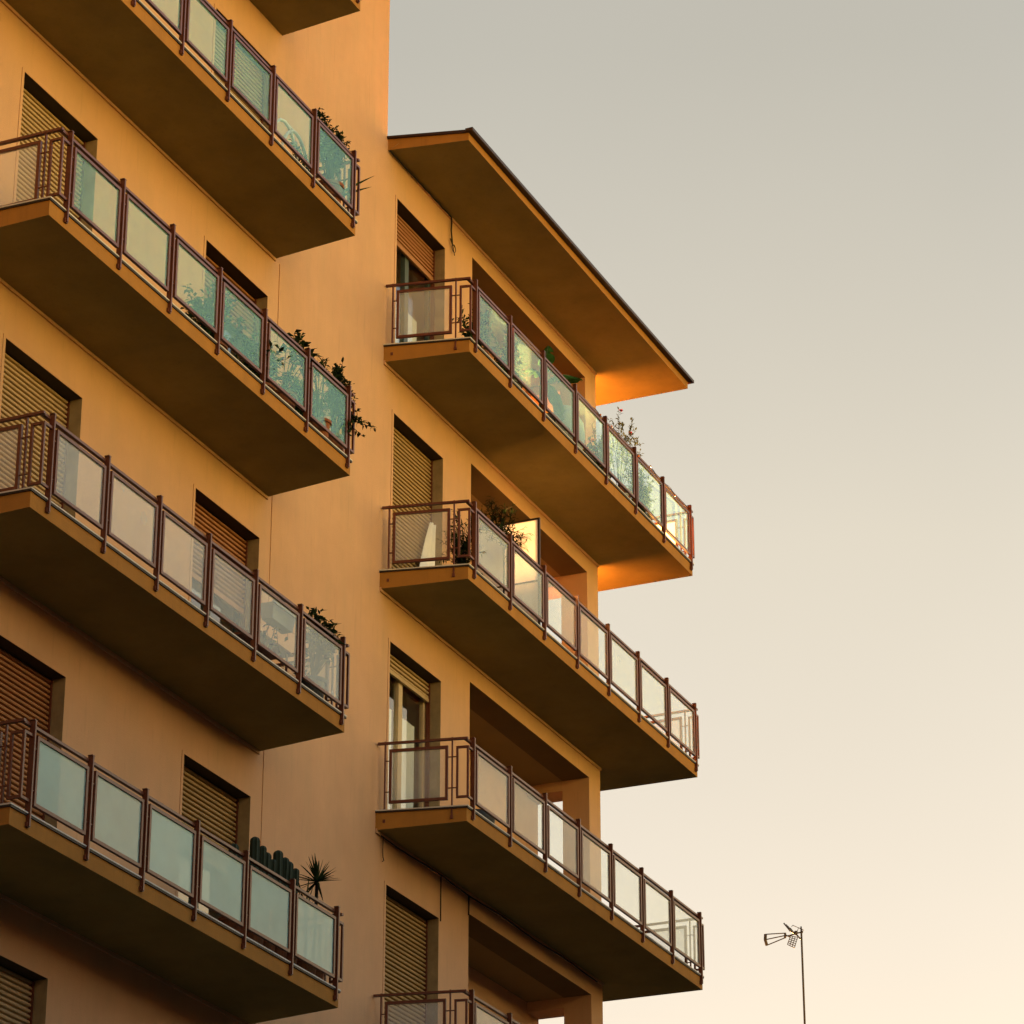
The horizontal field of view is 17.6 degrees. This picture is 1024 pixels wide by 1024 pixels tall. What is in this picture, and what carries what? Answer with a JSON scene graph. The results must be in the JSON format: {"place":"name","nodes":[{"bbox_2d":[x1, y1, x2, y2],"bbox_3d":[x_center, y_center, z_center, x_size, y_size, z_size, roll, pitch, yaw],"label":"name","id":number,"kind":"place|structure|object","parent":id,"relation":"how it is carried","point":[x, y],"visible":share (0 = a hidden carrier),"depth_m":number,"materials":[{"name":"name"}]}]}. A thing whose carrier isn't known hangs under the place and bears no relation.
{"place":"outdoors","nodes":[
{"label":"outdoors","id":0,"kind":"place"},
{"bbox_2d":[234,630,291,671],"bbox_3d":[-2.739,1.666,35.586,0.400,0.525,0.800,-10,-26,22],"label":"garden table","id":1,"kind":"object","parent":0,"point":[285,653],"visible":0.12,"depth_m":35.72,"materials":[{"name":"grey paint"}]},
{"bbox_2d":[291,661,310,675],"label":"potted plant","id":2,"kind":"object","parent":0,"point":[305,670],"visible":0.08,"depth_m":36.37,"materials":[{"name":"green plant"}]},
{"bbox_2d":[475,809,494,823],"bbox_3d":[-0.438,3.795,40.047,0.470,0.285,0.470,-10,-26,22],"label":"flower pot","id":3,"kind":"object","parent":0,"point":[486,815],"visible":0.17,"depth_m":39.90,"materials":[{"name":"grey plastic"}]},
{"bbox_2d":[388,0,1023,1023],"label":"sky","id":4,"kind":"structure","parent":0,"point":[815,207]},
{"label":"ground","id":5,"kind":"structure","parent":0,"visible":0},
{"bbox_2d":[0,0,704,1023],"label":"apartment building","id":6,"kind":"structure","parent":5,"relation":"on","point":[182,496],"depth_m":37.89,"materials":[{"name":"orange paint"}]},
{"bbox_2d":[0,952,48,1023],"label":"window","id":7,"kind":"structure","parent":6,"relation":"in","point":[23,988],"depth_m":31.47,"materials":[{"name":"brown paint"}]},
{"bbox_2d":[0,632,65,827],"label":"window","id":8,"kind":"structure","parent":6,"relation":"in","point":[31,687],"depth_m":32.47,"materials":[{"name":"brown paint"}]},
{"bbox_2d":[0,333,82,517],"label":"window","id":9,"kind":"structure","parent":6,"relation":"in","point":[27,385],"depth_m":33.56,"materials":[{"name":"brown paint"}]},
{"bbox_2d":[13,67,97,231],"bbox_3d":[-4.886,-3.239,34.422,0.277,2.325,1.545,-10,-26,22],"label":"window","id":10,"kind":"structure","parent":6,"relation":"in","point":[40,110],"depth_m":34.79,"materials":[{"name":"brown paint"}]},
{"bbox_2d":[180,283,240,360],"bbox_3d":[-3.259,-1.968,35.583,0.528,0.950,1.106,-10,-26,22],"label":"potted shrub","id":11,"kind":"object","parent":6,"relation":"on","point":[197,306],"visible":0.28,"depth_m":35.44,"materials":[{"name":"green plant"}]},
{"bbox_2d":[176,750,250,916],"bbox_3d":[-3.303,3.892,35.174,0.277,2.325,1.555,-10,-26,22],"label":"window","id":12,"kind":"structure","parent":6,"relation":"in","point":[222,807],"depth_m":35.74,"materials":[{"name":"brown paint"}]},
{"bbox_2d":[188,484,259,632],"bbox_3d":[-3.303,1.063,36.442,0.277,2.325,1.555,-10,-26,22],"label":"window","id":13,"kind":"structure","parent":6,"relation":"in","point":[232,535],"depth_m":37.00,"materials":[{"name":"brown paint"}]},
{"bbox_2d":[218,843,241,932],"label":"potted cactus","id":14,"kind":"object","parent":6,"relation":"on","point":[234,870],"visible":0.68,"depth_m":33.55,"materials":[{"name":"plant"}]},
{"bbox_2d":[200,236,267,363],"bbox_3d":[-3.303,-1.765,37.710,0.277,2.325,1.555,-10,-26,22],"label":"window","id":15,"kind":"structure","parent":6,"relation":"in","point":[211,253],"depth_m":38.33,"materials":[{"name":"brown paint"}]},
{"bbox_2d":[211,4,272,129],"bbox_3d":[-3.303,-4.594,38.978,0.277,2.325,1.555,-10,-26,22],"label":"window","id":16,"kind":"structure","parent":6,"relation":"in","point":[250,79],"depth_m":39.58,"materials":[{"name":"brown paint"}]},
{"bbox_2d":[242,837,266,944],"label":"cactus","id":17,"kind":"object","parent":6,"relation":"on","point":[258,852],"visible":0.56,"depth_m":34.05,"materials":[{"name":"plant"}]},
{"bbox_2d":[259,852,276,951],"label":"cactus","id":18,"kind":"object","parent":6,"relation":"on","point":[264,918],"visible":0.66,"depth_m":34.13,"materials":[{"name":"plant"}]},
{"bbox_2d":[254,340,290,372],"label":"climbing plant","id":19,"kind":"object","parent":6,"relation":"attached to","point":[277,346],"visible":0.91,"depth_m":36.13,"materials":[{"name":"green plant"}]},
{"bbox_2d":[261,600,294,633],"bbox_3d":[-2.522,1.137,35.467,0.204,0.192,0.544,-10,-26,22],"label":"air conditioner unit","id":20,"kind":"object","parent":6,"relation":"hanging from","point":[274,613],"visible":0.81,"depth_m":35.36,"materials":[{"name":"grey"}]},
{"bbox_2d":[263,599,292,653],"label":"trailing plant","id":21,"kind":"object","parent":6,"relation":"hanging from","point":[273,641],"visible":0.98,"depth_m":35.42,"materials":[{"name":"green plant"}]},
{"bbox_2d":[270,850,286,957],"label":"cactus","id":22,"kind":"object","parent":6,"relation":"on","point":[279,915],"visible":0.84,"depth_m":34.40,"materials":[{"name":"plant"}]},
{"bbox_2d":[281,858,299,964],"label":"cactus","id":23,"kind":"object","parent":6,"relation":"on","point":[290,871],"visible":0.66,"depth_m":34.65,"materials":[{"name":"plant"}]},
{"bbox_2d":[277,118,309,169],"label":"garden arch","id":24,"kind":"structure","parent":6,"relation":"on","point":[291,131],"depth_m":38.56,"materials":[{"name":"white ceramic"}]},
{"bbox_2d":[288,136,309,171],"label":"potted shrub","id":25,"kind":"object","parent":6,"relation":"on","point":[293,143],"visible":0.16,"depth_m":38.44,"materials":[{"name":"green plant"}]},
{"bbox_2d":[297,878,316,974],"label":"spiky plant","id":26,"kind":"object","parent":6,"relation":"on","point":[305,966],"visible":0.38,"depth_m":34.69,"materials":[{"name":"green plant"}]},
{"bbox_2d":[298,856,335,979],"bbox_3d":[-2.102,4.409,35.314,0.546,1.493,0.528,1,-24,-3],"label":"yucca","id":27,"kind":"object","parent":6,"relation":"on","point":[317,877],"visible":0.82,"depth_m":35.47,"materials":[{"name":"green plant"}]},
{"bbox_2d":[309,355,331,437],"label":"potted plant","id":28,"kind":"object","parent":6,"relation":"on","point":[326,422],"visible":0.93,"depth_m":37.21,"materials":[{"name":"green plant"}]},
{"bbox_2d":[301,606,344,697],"bbox_3d":[-2.127,1.596,36.174,0.436,1.129,0.950,-10,-26,22],"label":"trailing plant","id":29,"kind":"object","parent":6,"relation":"on","point":[317,645],"visible":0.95,"depth_m":36.15,"materials":[{"name":"green plant"}]},
{"bbox_2d":[306,107,350,203],"bbox_3d":[-2.148,-4.081,38.739,0.367,1.188,0.905,-10,-26,22],"label":"potted shrub","id":30,"kind":"object","parent":6,"relation":"on","point":[331,155],"visible":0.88,"depth_m":38.68,"materials":[{"name":"green plant"}]},
{"bbox_2d":[322,357,357,450],"bbox_3d":[-2.033,-1.169,37.786,0.419,1.295,0.829,-10,-26,22],"label":"juniper shrub","id":31,"kind":"object","parent":6,"relation":"on","point":[335,401],"visible":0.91,"depth_m":37.69,"materials":[{"name":"green plant"}]},
{"bbox_2d":[333,175,372,196],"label":"spiky plant","id":32,"kind":"object","parent":6,"relation":"on","point":[345,190],"visible":0.2,"depth_m":38.98,"materials":[{"name":"green plant"}]},
{"bbox_2d":[341,408,375,436],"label":"trailing plant","id":33,"kind":"object","parent":6,"relation":"hanging from","point":[354,419],"visible":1,"depth_m":37.69,"materials":[{"name":"green plant"}]},
{"bbox_2d":[382,881,438,1023],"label":"window","id":34,"kind":"structure","parent":6,"relation":"in","point":[410,929],"depth_m":39.74,"materials":[{"name":"brown paint"}]},
{"bbox_2d":[385,638,440,808],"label":"window","id":35,"kind":"structure","parent":6,"relation":"in","point":[407,671],"depth_m":41.04,"materials":[{"name":"brown paint"}]},
{"bbox_2d":[389,409,443,568],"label":"window","id":36,"kind":"structure","parent":6,"relation":"in","point":[416,466],"depth_m":42.18,"materials":[{"name":"brown paint"}]},
{"bbox_2d":[393,195,444,342],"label":"window","id":37,"kind":"structure","parent":6,"relation":"in","point":[417,244],"depth_m":43.63,"materials":[{"name":"brown paint"}]},
{"bbox_2d":[389,150,455,255],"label":"cable","id":38,"kind":"object","parent":6,"relation":"attached to","point":[451,238],"visible":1,"depth_m":44.03,"materials":[{"name":"black plastic"}]},
{"bbox_2d":[419,522,435,566],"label":"cloth","id":39,"kind":"object","parent":6,"relation":"hanging from","point":[428,550],"visible":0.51,"depth_m":42.20,"materials":[{"name":"white fabric"}]},
{"bbox_2d":[437,509,486,575],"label":"potted fern","id":40,"kind":"object","parent":6,"relation":"on","point":[463,547],"visible":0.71,"depth_m":40.71,"materials":[{"name":"green plant"}]},
{"bbox_2d":[381,835,597,981],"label":"cable","id":41,"kind":"object","parent":6,"relation":"attached to","point":[469,896],"visible":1,"depth_m":41.18,"materials":[{"name":"black plastic"}]},
{"bbox_2d":[479,496,532,593],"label":"potted tree","id":42,"kind":"object","parent":6,"relation":"on","point":[493,516],"visible":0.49,"depth_m":42.62,"materials":[{"name":"green plant"}]},
{"bbox_2d":[476,517,540,625],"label":"privacy screen","id":43,"kind":"object","parent":6,"relation":"on","point":[527,584],"visible":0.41,"depth_m":42.97,"materials":[{"name":"glass"}]},
{"bbox_2d":[524,346,582,421],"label":"banana plant","id":44,"kind":"object","parent":6,"relation":"on","point":[554,398],"visible":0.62,"depth_m":44.66,"materials":[{"name":"green plant"}]},
{"bbox_2d":[553,405,584,449],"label":"chair","id":45,"kind":"object","parent":6,"relation":"on","point":[567,420],"visible":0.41,"depth_m":44.87,"materials":[{"name":"grey plastic"}]},
{"bbox_2d":[584,450,595,462],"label":"planter","id":46,"kind":"object","parent":6,"relation":"on","point":[590,456],"visible":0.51,"depth_m":45.15,"materials":[{"name":"grey plastic"}]},
{"bbox_2d":[607,406,643,497],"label":"olive shrub","id":47,"kind":"object","parent":6,"relation":"on","point":[623,451],"visible":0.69,"depth_m":46.89,"materials":[{"name":"green plant"}]},
{"bbox_2d":[593,407,675,495],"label":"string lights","id":48,"kind":"object","parent":6,"relation":"attached to","point":[631,447],"visible":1,"depth_m":46.53,"materials":[{"name":"green plastic"},{"name":"pink flower petals"},{"name":"brown twigs"}]},
{"bbox_3d":[-2.749,-1.246,36.267,0.224,0.192,0.774,-10,-26,22],"label":"planter","id":49,"kind":"object","parent":6,"relation":"on","visible":0},
{"bbox_2d":[232,316,286,391],"bbox_3d":[-2.818,-1.571,36.450,0.788,0.935,0.800,11,-26,-23],"label":"potted shrub","id":50,"kind":"object","parent":49,"relation":"in","point":[248,352],"visible":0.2,"depth_m":36.35,"materials":[{"name":"green plant"}]},
{"bbox_2d":[275,329,317,408],"bbox_3d":[-2.431,-1.510,36.819,0.382,1.126,0.686,-16,-29,31],"label":"climbing plant","id":51,"kind":"object","parent":49,"relation":"in","point":[294,355],"visible":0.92,"depth_m":36.77,"materials":[{"name":"green plant"}]},
{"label":"planter","id":52,"kind":"object","parent":6,"relation":"on","visible":0},
{"bbox_2d":[491,330,532,387],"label":"flowering shrub","id":53,"kind":"object","parent":52,"relation":"in","point":[519,364],"visible":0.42,"depth_m":43.31,"materials":[{"name":"green plant"}]},
{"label":"planter","id":54,"kind":"object","parent":6,"relation":"on","visible":0},
{"bbox_2d":[583,422,614,478],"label":"flowering shrub","id":55,"kind":"object","parent":54,"relation":"in","point":[596,453],"visible":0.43,"depth_m":45.76,"materials":[{"name":"green plant"}]},
{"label":"planter","id":56,"kind":"object","parent":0,"visible":0},
{"bbox_2d":[452,303,497,354],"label":"potted shrub","id":57,"kind":"object","parent":56,"relation":"in","point":[483,333],"visible":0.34,"depth_m":42.46,"materials":[{"name":"green plant"}]},
{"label":"planter","id":58,"kind":"object","parent":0,"visible":0},
{"bbox_2d":[622,463,655,519],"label":"potted shrub","id":59,"kind":"object","parent":58,"relation":"in","point":[644,498],"visible":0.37,"depth_m":47.17,"materials":[{"name":"green plant"}]},
{"bbox_3d":[-2.347,-0.871,37.103,0.224,0.192,0.674,-10,-26,22],"label":"planter","id":60,"kind":"object","parent":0,"visible":0},
{"bbox_2d":[274,365,329,416],"bbox_3d":[-2.357,-1.160,37.365,0.599,0.935,0.978,-10,-26,22],"label":"potted shrub","id":61,"kind":"object","parent":60,"relation":"in","point":[296,387],"visible":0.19,"depth_m":37.28,"materials":[{"name":"green plant"}]},
{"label":"apartment building","id":62,"kind":"object","parent":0,"visible":0},
{"bbox_2d":[764,923,805,1023],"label":"tv aerial","id":63,"kind":"object","parent":62,"relation":"on","point":[789,936],"visible":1,"depth_m":94.61,"materials":[{"name":"grey metal"}]}
]}

